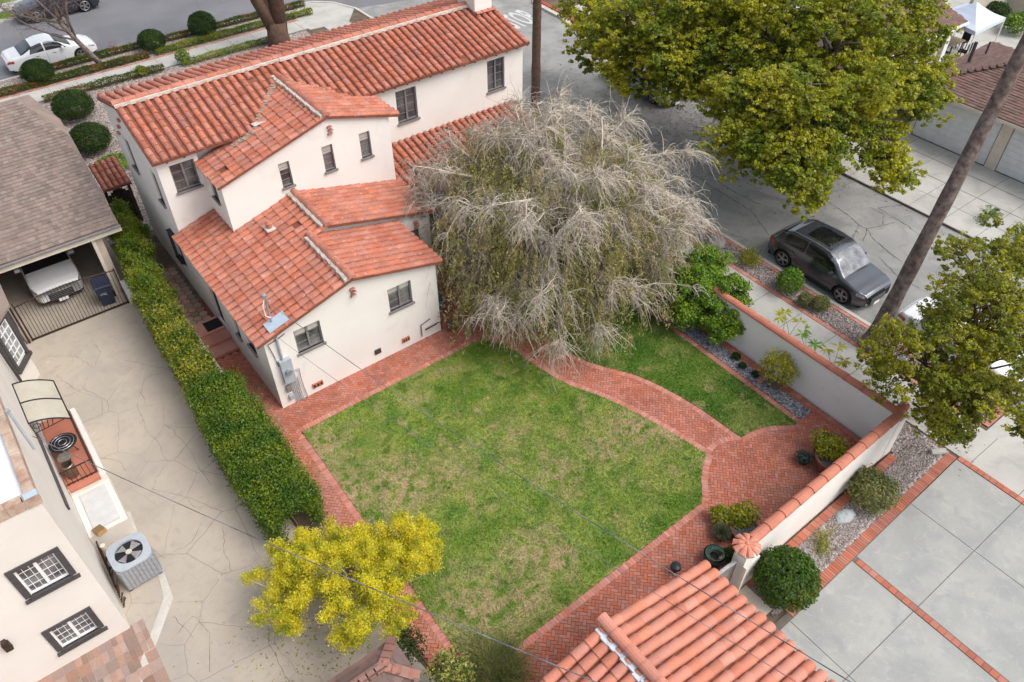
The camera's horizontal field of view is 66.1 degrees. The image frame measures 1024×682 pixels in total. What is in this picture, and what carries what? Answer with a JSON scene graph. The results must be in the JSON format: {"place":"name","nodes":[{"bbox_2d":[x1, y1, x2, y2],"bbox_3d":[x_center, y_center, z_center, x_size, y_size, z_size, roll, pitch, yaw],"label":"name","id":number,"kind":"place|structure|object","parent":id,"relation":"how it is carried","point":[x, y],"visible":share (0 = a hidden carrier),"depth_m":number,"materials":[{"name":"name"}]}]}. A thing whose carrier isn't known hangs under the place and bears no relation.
{"place":"outdoors","nodes":[
{"label":"outdoors","id":0,"kind":"place"},
{"bbox_2d":[0,7,296,97],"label":"parkway","id":1,"kind":"structure","parent":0,"point":[152,54],"depth_m":46.98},
{"bbox_2d":[19,58,54,82],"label":"round shrub","id":2,"kind":"object","parent":1,"relation":"on","point":[33,67],"visible":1,"depth_m":43.63,"materials":[{"name":"green plant"}]},
{"bbox_2d":[0,0,103,65],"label":"bare tree","id":3,"kind":"object","parent":1,"relation":"on","point":[75,39],"visible":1,"depth_m":42.44,"materials":[{"name":"grey plant"}]},
{"bbox_2d":[0,50,149,96],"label":"hedge","id":4,"kind":"object","parent":1,"relation":"on","point":[60,76],"visible":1,"depth_m":44.76,"materials":[{"name":"green plant"}]},
{"bbox_2d":[18,42,140,78],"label":"hedge","id":5,"kind":"object","parent":1,"relation":"on","point":[112,50],"visible":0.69,"depth_m":46.46,"materials":[{"name":"green plant"}]},
{"bbox_2d":[136,28,166,50],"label":"round shrub","id":6,"kind":"object","parent":1,"relation":"on","point":[148,37],"visible":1,"depth_m":46.63,"materials":[{"name":"green plant"}]},
{"bbox_2d":[187,10,216,35],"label":"round shrub","id":7,"kind":"object","parent":1,"relation":"on","point":[198,19],"visible":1,"depth_m":47.92,"materials":[{"name":"green plant"}]},
{"bbox_2d":[154,7,312,54],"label":"hedge","id":8,"kind":"object","parent":1,"relation":"on","point":[201,38],"visible":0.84,"depth_m":48.61,"materials":[{"name":"green plant"}]},
{"bbox_2d":[164,0,303,41],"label":"hedge","id":9,"kind":"object","parent":1,"relation":"on","point":[254,15],"visible":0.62,"depth_m":50.15,"materials":[{"name":"green plant"}]},
{"bbox_2d":[0,0,404,79],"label":"street","id":10,"kind":"structure","parent":0,"point":[102,24],"depth_m":51.25,"materials":[{"name":"grey asphalt"}]},
{"bbox_2d":[1,33,97,72],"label":"white sedan","id":11,"kind":"object","parent":10,"relation":"on","point":[49,48],"visible":0.73,"depth_m":45.50,"materials":[{"name":"paint"}]},
{"bbox_2d":[12,0,99,22],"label":"black pickup","id":12,"kind":"object","parent":10,"relation":"on","point":[85,5],"visible":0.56,"depth_m":50.84,"materials":[{"name":"paint"}]},
{"bbox_2d":[0,237,435,681],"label":"shared driveway","id":13,"kind":"structure","parent":0,"point":[199,566],"depth_m":23.92,"materials":[{"name":"concrete"}]},
{"bbox_2d":[13,249,83,304],"bbox_3d":[-18.759,-3.393,31.385,2.180,1.727,4.773,-28,50,-26],"label":"white suv","id":14,"kind":"object","parent":13,"relation":"on","point":[41,276],"visible":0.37,"depth_m":30.33,"materials":[{"name":"paint"}]},
{"bbox_2d":[9,268,128,344],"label":"iron driveway gate","id":15,"kind":"structure","parent":13,"relation":"on","point":[25,327],"depth_m":29.11,"materials":[{"name":"black metal"}]},
{"bbox_2d":[40,408,115,495],"bbox_3d":[-13.581,3.416,24.401,1.090,1.585,3.320,-28,50,-26],"label":"entry landing","id":16,"kind":"object","parent":13,"relation":"on","point":[90,475],"visible":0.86,"depth_m":24.06,"materials":[{"name":"tile"}]},
{"bbox_2d":[48,432,78,459],"bbox_3d":[-13.490,3.268,23.854,0.800,0.662,0.800,-28,50,-26],"label":"round table","id":17,"kind":"object","parent":16,"relation":"on","point":[66,442],"visible":0.93,"depth_m":23.63,"materials":[{"name":"black metal"}]},
{"bbox_2d":[90,275,115,305],"bbox_3d":[-15.692,-1.911,30.319,0.640,1.037,0.760,-23,48,-22],"label":"wheeled bin","id":18,"kind":"object","parent":13,"relation":"on","point":[104,289],"visible":0.91,"depth_m":30.02,"materials":[{"name":"blue plastic"}]},
{"bbox_2d":[72,478,134,549],"bbox_3d":[-12.072,5.098,23.262,1.080,0.710,1.795,-28,50,-26],"label":"cellar hatch","id":19,"kind":"object","parent":13,"relation":"on","point":[100,503],"visible":0.96,"depth_m":22.94,"materials":[{"name":"paint"}]},
{"bbox_2d":[106,532,162,590],"bbox_3d":[-10.497,6.114,21.899,1.040,1.010,1.040,-30,51,-27],"label":"air conditioner","id":20,"kind":"object","parent":13,"relation":"on","point":[133,560],"visible":1,"depth_m":21.58,"materials":[{"name":"grey metal"}]},
{"bbox_2d":[126,512,172,681],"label":"concrete strip","id":21,"kind":"object","parent":13,"relation":"on","point":[162,613],"visible":0.7,"depth_m":21.37,"materials":[{"name":"beige concrete"}]},
{"bbox_2d":[177,366,328,543],"bbox_3d":[-7.953,3.254,24.029,2.468,2.223,6.288,-28,50,-26],"label":"green hedge","id":22,"kind":"object","parent":13,"relation":"on","point":[243,420],"visible":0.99,"depth_m":23.21,"materials":[{"name":"green plant"}]},
{"bbox_2d":[173,564,428,681],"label":"fallen leaves","id":23,"kind":"object","parent":13,"relation":"on","point":[307,645],"visible":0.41,"depth_m":20.50,"materials":[{"name":"yellow plant"}]},
{"bbox_2d":[237,509,448,654],"bbox_3d":[-4.302,6.459,20.441,5.550,2.885,3.849,-6,44,-6],"label":"golden bush","id":24,"kind":"object","parent":13,"relation":"on","point":[411,546],"visible":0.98,"depth_m":20.04,"materials":[{"name":"yellow plant"}]},
{"bbox_2d":[327,636,421,681],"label":"garden shed","id":25,"kind":"structure","parent":13,"relation":"on","point":[387,661],"depth_m":17.88,"materials":[{"name":"brown tile"}]},
{"bbox_2d":[396,623,427,664],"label":"dark twiggy shrub","id":26,"kind":"object","parent":13,"relation":"on","point":[408,646],"visible":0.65,"depth_m":19.86,"materials":[{"name":"green plant"}]},
{"bbox_2d":[303,339,706,651],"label":"grass","id":27,"kind":"structure","parent":0,"point":[466,404],"depth_m":24.56,"materials":[{"name":"green plant"}]},
{"bbox_2d":[0,3,1023,497],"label":"sidewalk","id":28,"kind":"structure","parent":0,"point":[1000,461],"depth_m":29.44,"materials":[{"name":"concrete"}]},
{"bbox_2d":[0,20,1003,426],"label":"parkway brick edging","id":29,"kind":"object","parent":28,"relation":"on","point":[814,318],"visible":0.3,"depth_m":31.03,"materials":[{"name":"red brick"}]},
{"bbox_2d":[853,209,1023,448],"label":"bushy street tree","id":30,"kind":"object","parent":28,"relation":"on","point":[984,342],"visible":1,"depth_m":22.49,"materials":[{"name":"green plant"}]},
{"bbox_2d":[16,9,1023,681],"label":"town block","id":31,"kind":"structure","parent":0,"point":[164,259],"depth_m":26.00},
{"bbox_2d":[0,95,122,327],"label":"carport house","id":32,"kind":"structure","parent":31,"relation":"on","point":[52,200],"depth_m":29.68,"materials":[{"name":"beige"}]},
{"bbox_2d":[0,285,129,681],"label":"parapet building","id":33,"kind":"structure","parent":31,"relation":"on","point":[60,605],"depth_m":19.01,"materials":[{"name":"paint"}]},
{"bbox_2d":[11,379,71,433],"bbox_3d":[-13.791,1.771,23.072,1.024,0.520,1.944,-28,50,-26],"label":"awning","id":34,"kind":"object","parent":33,"relation":"attached to","point":[40,399],"depth_m":23.00,"materials":[{"name":"beige fabric"}]},
{"bbox_2d":[4,546,80,604],"bbox_3d":[-10.836,5.370,18.170,1.214,1.260,0.200,-28,50,-26],"label":"window","id":35,"kind":"structure","parent":33,"relation":"in","point":[36,574],"depth_m":18.24,"materials":[{"name":"black glass"}]},
{"bbox_2d":[41,606,107,656],"bbox_3d":[-10.997,7.250,19.782,1.227,1.143,0.200,-28,50,-26],"label":"window","id":36,"kind":"structure","parent":33,"relation":"in","point":[84,621],"depth_m":19.87,"materials":[{"name":"black glass"}]},
{"bbox_2d":[38,619,170,681],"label":"tile roof","id":37,"kind":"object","parent":33,"relation":"attached to","point":[113,666],"visible":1,"depth_m":20.29,"materials":[{"name":"red tile"}]},
{"bbox_2d":[33,436,595,681],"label":"overhead cable","id":38,"kind":"object","parent":33,"relation":"attached to","point":[336,572],"visible":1,"depth_m":15.79,"materials":[{"name":"black rubber"}]},
{"bbox_2d":[89,156,143,220],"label":"tiled side gate","id":39,"kind":"structure","parent":31,"relation":"on","point":[109,174],"depth_m":32.89,"materials":[{"name":"tile"}]},
{"bbox_2d":[105,198,179,310],"bbox_3d":[-14.322,-3.039,30.393,1.832,2.964,7.022,-22,48,-21],"label":"feathery conifer hedge","id":40,"kind":"object","parent":31,"relation":"on","point":[134,250],"visible":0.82,"depth_m":29.44,"materials":[{"name":"green plant"}]},
{"bbox_2d":[40,31,310,244],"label":"front garden","id":41,"kind":"object","parent":31,"relation":"on","point":[180,67],"visible":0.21,"depth_m":42.19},
{"bbox_2d":[50,89,94,120],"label":"round shrub","id":42,"kind":"object","parent":41,"relation":"on","point":[64,101],"visible":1,"depth_m":40.37,"materials":[{"name":"green plant"}]},
{"bbox_2d":[44,86,134,193],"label":"gravel","id":43,"kind":"structure","parent":41,"relation":"on","point":[103,104],"depth_m":40.86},
{"bbox_2d":[69,121,111,154],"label":"round shrub","id":44,"kind":"object","parent":41,"relation":"on","point":[90,131],"visible":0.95,"depth_m":37.96,"materials":[{"name":"green plant"}]},
{"bbox_2d":[41,62,165,102],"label":"hedge","id":45,"kind":"object","parent":41,"relation":"on","point":[99,80],"visible":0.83,"depth_m":43.98,"materials":[{"name":"green plant"}]},
{"bbox_2d":[180,36,267,66],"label":"hedge","id":46,"kind":"object","parent":41,"relation":"on","point":[215,52],"visible":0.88,"depth_m":46.85,"materials":[{"name":"green plant"}]},
{"bbox_2d":[250,0,290,46],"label":"forked pine","id":47,"kind":"object","parent":41,"relation":"on","point":[271,14],"visible":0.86,"depth_m":46.24,"materials":[{"name":"brown plant"}]},
{"bbox_2d":[131,274,220,409],"bbox_3d":[-11.574,0.063,27.331,1.537,2.318,5.382,-27,50,-25],"label":"yellow leaf hedge","id":48,"kind":"object","parent":31,"relation":"on","point":[177,342],"visible":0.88,"depth_m":26.64,"materials":[{"name":"green plant"}]},
{"bbox_2d":[162,267,210,324],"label":"hexagon pavers","id":49,"kind":"object","parent":31,"relation":"on","point":[185,301],"visible":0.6,"depth_m":30.77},
{"bbox_2d":[96,0,540,407],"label":"stucco house","id":50,"kind":"structure","parent":31,"relation":"on","point":[270,175],"depth_m":27.96,"materials":[{"name":"white paint"}]},
{"bbox_2d":[168,159,203,195],"bbox_3d":[-11.386,-5.745,27.447,0.970,1.120,0.200,-28,50,-26],"label":"window","id":51,"kind":"structure","parent":50,"relation":"in","point":[184,174],"depth_m":27.53,"materials":[{"name":"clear glass"}]},
{"bbox_2d":[293,320,326,355],"bbox_3d":[-6.603,-0.129,25.580,1.020,1.030,0.200,-28,50,-26],"label":"window","id":52,"kind":"structure","parent":50,"relation":"in","point":[304,340],"depth_m":25.70,"materials":[{"name":"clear glass"}]},
{"bbox_2d":[387,280,414,314],"bbox_3d":[-3.859,-1.541,27.123,1.020,1.040,0.200,-28,50,-26],"label":"window","id":53,"kind":"structure","parent":50,"relation":"in","point":[399,295],"depth_m":27.24,"materials":[{"name":"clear glass"}]},
{"bbox_2d":[395,86,420,126],"bbox_3d":[-4.212,-9.418,31.501,1.050,1.420,0.200,-28,50,-26],"label":"window","id":54,"kind":"structure","parent":50,"relation":"in","point":[406,103],"depth_m":31.61,"materials":[{"name":"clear glass"}]},
{"bbox_2d":[487,57,505,94],"bbox_3d":[-0.700,-11.291,33.413,1.000,1.420,0.200,-28,50,-26],"label":"window","id":55,"kind":"structure","parent":50,"relation":"in","point":[495,68],"depth_m":33.52,"materials":[{"name":"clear glass"}]},
{"bbox_2d":[276,336,795,681],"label":"overhead cable","id":56,"kind":"object","parent":50,"relation":"attached to","point":[559,531],"visible":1,"depth_m":16.08,"materials":[{"name":"black rubber"}]},
{"bbox_2d":[266,301,850,681],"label":"overhead cable","id":57,"kind":"object","parent":50,"relation":"attached to","point":[588,519],"visible":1,"depth_m":15.36,"materials":[{"name":"black rubber"}]},
{"bbox_2d":[420,644,478,681],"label":"variegated shrub","id":58,"kind":"object","parent":31,"relation":"on","point":[445,657],"visible":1,"depth_m":18.89,"materials":[{"name":"green plant"}]},
{"bbox_2d":[0,1,997,405],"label":"kerb","id":59,"kind":"structure","parent":31,"relation":"on","point":[854,315],"depth_m":33.03,"materials":[{"name":"concrete"}]},
{"bbox_2d":[569,241,811,418],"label":"gravel","id":60,"kind":"structure","parent":31,"relation":"on","point":[746,369],"depth_m":27.98,"materials":[{"name":"grey gravel"}]},
{"bbox_2d":[657,242,753,344],"bbox_3d":[7.194,-1.708,28.910,3.559,2.532,4.118,-28,50,-26],"label":"shrub","id":61,"kind":"object","parent":60,"relation":"on","point":[710,266],"visible":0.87,"depth_m":28.36,"materials":[{"name":"green plant"}]},
{"bbox_2d":[757,347,800,389],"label":"airy shrub","id":62,"kind":"object","parent":60,"relation":"on","point":[785,367],"visible":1,"depth_m":26.43,"materials":[{"name":"green plant"}]},
{"bbox_2d":[552,181,899,437],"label":"garden wall","id":63,"kind":"structure","parent":31,"relation":"on","point":[833,391],"depth_m":26.23,"materials":[{"name":"paint"}]},
{"bbox_2d":[728,533,760,586],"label":"gate pillar","id":64,"kind":"structure","parent":31,"relation":"on","point":[746,552],"depth_m":20.50,"materials":[{"name":"paint"}]},
{"bbox_2d":[750,433,945,618],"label":"gravel","id":65,"kind":"structure","parent":31,"relation":"on","point":[906,478],"depth_m":23.49,"materials":[{"name":"grey gravel"}]},
{"bbox_2d":[752,544,823,612],"bbox_3d":[7.405,6.361,21.166,1.841,1.590,1.845,-28,50,-26],"label":"round shrub","id":66,"kind":"object","parent":65,"relation":"on","point":[799,567],"visible":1,"depth_m":20.72,"materials":[{"name":"green plant"}]},
{"bbox_2d":[844,463,903,517],"bbox_3d":[10.763,4.463,23.462,1.610,1.141,1.564,-28,50,-26],"label":"round shrub","id":67,"kind":"object","parent":65,"relation":"on","point":[871,478],"visible":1,"depth_m":23.19,"materials":[{"name":"green plant"}]},
{"bbox_2d":[890,422,948,453],"bbox_3d":[7.129,-1.787,30.842,1.450,0.050,20.700,-28,50,-26],"label":"gravel bed","id":68,"kind":"object","parent":31,"relation":"on","point":[901,441],"visible":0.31,"depth_m":25.61,"materials":[{"name":"grey gravel"}]},
{"bbox_2d":[857,33,1023,353],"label":"palm tree","id":69,"kind":"object","parent":31,"relation":"on","point":[907,274],"visible":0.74,"depth_m":25.54,"materials":[{"name":"brown plant"}]},
{"bbox_2d":[184,205,883,681],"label":"brick paving","id":70,"kind":"structure","parent":0,"point":[287,417],"depth_m":25.26,"materials":[{"name":"red brick"}]},
{"bbox_2d":[194,316,238,359],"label":"side steps","id":71,"kind":"structure","parent":70,"relation":"on","point":[219,341],"depth_m":28.80,"materials":[{"name":"brick"}]},
{"bbox_2d":[452,620,543,681],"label":"wispy grass bush","id":72,"kind":"object","parent":70,"relation":"on","point":[495,662],"visible":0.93,"depth_m":19.91,"materials":[{"name":"green plant"}]},
{"bbox_2d":[298,243,801,653],"bbox_3d":[0.526,2.277,26.582,13.718,0.037,13.048,-28,50,-26],"label":"brick edging","id":73,"kind":"object","parent":70,"relation":"on","point":[578,602],"visible":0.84,"depth_m":25.64,"materials":[{"name":"red brick"}]},
{"bbox_2d":[703,544,726,567],"bbox_3d":[5.718,6.084,22.268,0.660,0.383,0.653,-28,50,-26],"label":"fountain","id":74,"kind":"object","parent":70,"relation":"on","point":[713,556],"visible":1,"depth_m":22.27,"materials":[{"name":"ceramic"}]},
{"bbox_2d":[709,503,731,525],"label":"potted shrub","id":75,"kind":"object","parent":70,"relation":"on","point":[719,514],"visible":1,"depth_m":22.98,"materials":[{"name":"green plant"}]},
{"bbox_2d":[727,499,761,538],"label":"potted shrub","id":76,"kind":"object","parent":70,"relation":"on","point":[743,520],"visible":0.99,"depth_m":22.82,"materials":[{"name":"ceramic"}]},
{"bbox_2d":[749,411,903,558],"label":"garden wall","id":77,"kind":"structure","parent":70,"relation":"on","point":[788,520],"depth_m":22.45,"materials":[{"name":"paint"}]},
{"bbox_2d":[809,427,850,472],"bbox_3d":[9.939,3.405,24.549,1.138,1.078,1.550,-3,44,-2],"label":"potted shrub","id":78,"kind":"object","parent":70,"relation":"on","point":[829,451],"visible":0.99,"depth_m":24.32,"materials":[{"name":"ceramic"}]},
{"bbox_2d":[482,246,796,436],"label":"grass","id":79,"kind":"structure","parent":0,"point":[647,346],"depth_m":28.02,"materials":[{"name":"green plant"}]},
{"bbox_2d":[393,62,726,392],"bbox_3d":[1.680,-5.114,29.045,12.812,7.432,13.316,-28,50,-26],"label":"drooping tree","id":80,"kind":"object","parent":79,"relation":"on","point":[631,197],"visible":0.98,"depth_m":27.46,"materials":[{"name":"grey plant"}]},
{"bbox_2d":[360,19,988,422],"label":"parkway","id":81,"kind":"structure","parent":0,"point":[794,293],"depth_m":30.75,"materials":[{"name":"grey gravel"}]},
{"bbox_2d":[531,0,541,117],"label":"palm tree","id":82,"kind":"object","parent":81,"relation":"on","point":[536,46],"visible":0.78,"depth_m":37.38,"materials":[{"name":"brown plant"}]},
{"bbox_2d":[775,266,805,294],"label":"round shrub","id":83,"kind":"object","parent":81,"relation":"on","point":[793,276],"visible":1,"depth_m":30.37,"materials":[{"name":"green plant"}]},
{"bbox_2d":[670,218,985,416],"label":"gravel","id":84,"kind":"structure","parent":81,"relation":"on","point":[822,314],"depth_m":30.75,"materials":[{"name":"grey gravel"}]},
{"bbox_2d":[540,560,835,681],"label":"tile roof garage","id":85,"kind":"structure","parent":0,"point":[651,637],"depth_m":17.45,"materials":[{"name":"tile"}]},
{"bbox_2d":[358,0,1023,410],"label":"side street","id":86,"kind":"structure","parent":0,"point":[852,200],"depth_m":36.29,"materials":[{"name":"grey asphalt"}]},
{"bbox_2d":[768,218,890,308],"bbox_3d":[12.586,-3.279,31.201,2.240,1.754,4.773,-27,50,-25],"label":"graphite suv","id":87,"kind":"object","parent":86,"relation":"on","point":[838,263],"visible":0.99,"depth_m":30.55,"materials":[{"name":"paint"}]},
{"bbox_2d":[896,297,1023,395],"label":"white sedan","id":88,"kind":"object","parent":86,"relation":"on","point":[905,314],"visible":0.08,"depth_m":28.48,"materials":[{"name":"paint"}]},
{"bbox_2d":[718,560,771,614],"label":"wall","id":89,"kind":"structure","parent":0,"point":[749,594],"depth_m":21.22,"materials":[{"name":"white paint"}]},
{"bbox_2d":[543,0,1023,183],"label":"opposite block","id":90,"kind":"structure","parent":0,"point":[554,2],"depth_m":41.53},
{"bbox_2d":[551,0,776,121],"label":"street tree","id":91,"kind":"object","parent":90,"relation":"on","point":[674,35],"visible":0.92,"depth_m":35.51,"materials":[{"name":"green plant"}]},
{"bbox_2d":[693,0,965,221],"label":"street tree","id":92,"kind":"object","parent":90,"relation":"on","point":[802,89],"visible":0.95,"depth_m":31.46,"materials":[{"name":"green plant"}]},
{"bbox_2d":[787,0,968,71],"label":"bungalow","id":93,"kind":"object","parent":90,"relation":"on","point":[957,19],"visible":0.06,"depth_m":43.34,"materials":[{"name":"white paint"}]},
{"bbox_2d":[774,460,1023,681],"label":"slab driveway","id":94,"kind":"structure","parent":0,"point":[851,619],"depth_m":21.52,"materials":[{"name":"concrete"}]},
{"bbox_2d":[571,235,1023,681],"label":"driveway brick bands","id":95,"kind":"object","parent":94,"relation":"on","point":[865,538],"visible":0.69,"depth_m":23.31,"materials":[{"name":"red brick"}]},
{"bbox_2d":[796,0,1022,62],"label":"opposite patio","id":96,"kind":"structure","parent":0,"point":[987,36],"depth_m":48.41,"materials":[{"name":"concrete"}]},
{"bbox_2d":[952,2,1005,52],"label":"canopy tent","id":97,"kind":"object","parent":96,"relation":"on","point":[980,18],"visible":0.73,"depth_m":44.09,"materials":[{"name":"fabric"}]},
{"bbox_2d":[1002,10,1023,35],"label":"patio shrub","id":98,"kind":"object","parent":96,"relation":"on","point":[1016,17],"visible":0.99,"depth_m":48.05,"materials":[{"name":"green plant"}]},
{"bbox_2d":[836,131,1023,264],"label":"opposite driveway","id":99,"kind":"structure","parent":0,"point":[960,219],"depth_m":36.02,"materials":[{"name":"concrete"}]},
{"bbox_2d":[907,41,1023,182],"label":"double garage","id":100,"kind":"structure","parent":0,"point":[977,78],"depth_m":37.20,"materials":[{"name":"tile"}]},
{"bbox_2d":[912,102,1002,164],"bbox_3d":[21.398,-10.295,37.937,0.080,2.312,3.800,-28,50,-26],"label":"garage door","id":101,"kind":"structure","parent":100,"relation":"in","point":[953,136],"depth_m":37.94,"materials":[{"name":"paint"}]},
{"bbox_2d":[996,129,1023,182],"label":"garage door","id":102,"kind":"structure","parent":100,"relation":"in","point":[1011,164],"depth_m":36.38,"materials":[{"name":"paint"}]},
{"bbox_2d":[987,412,1023,454],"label":"slab driveway apron","id":103,"kind":"object","parent":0,"point":[997,430],"visible":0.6,"depth_m":25.68,"materials":[{"name":"concrete"}]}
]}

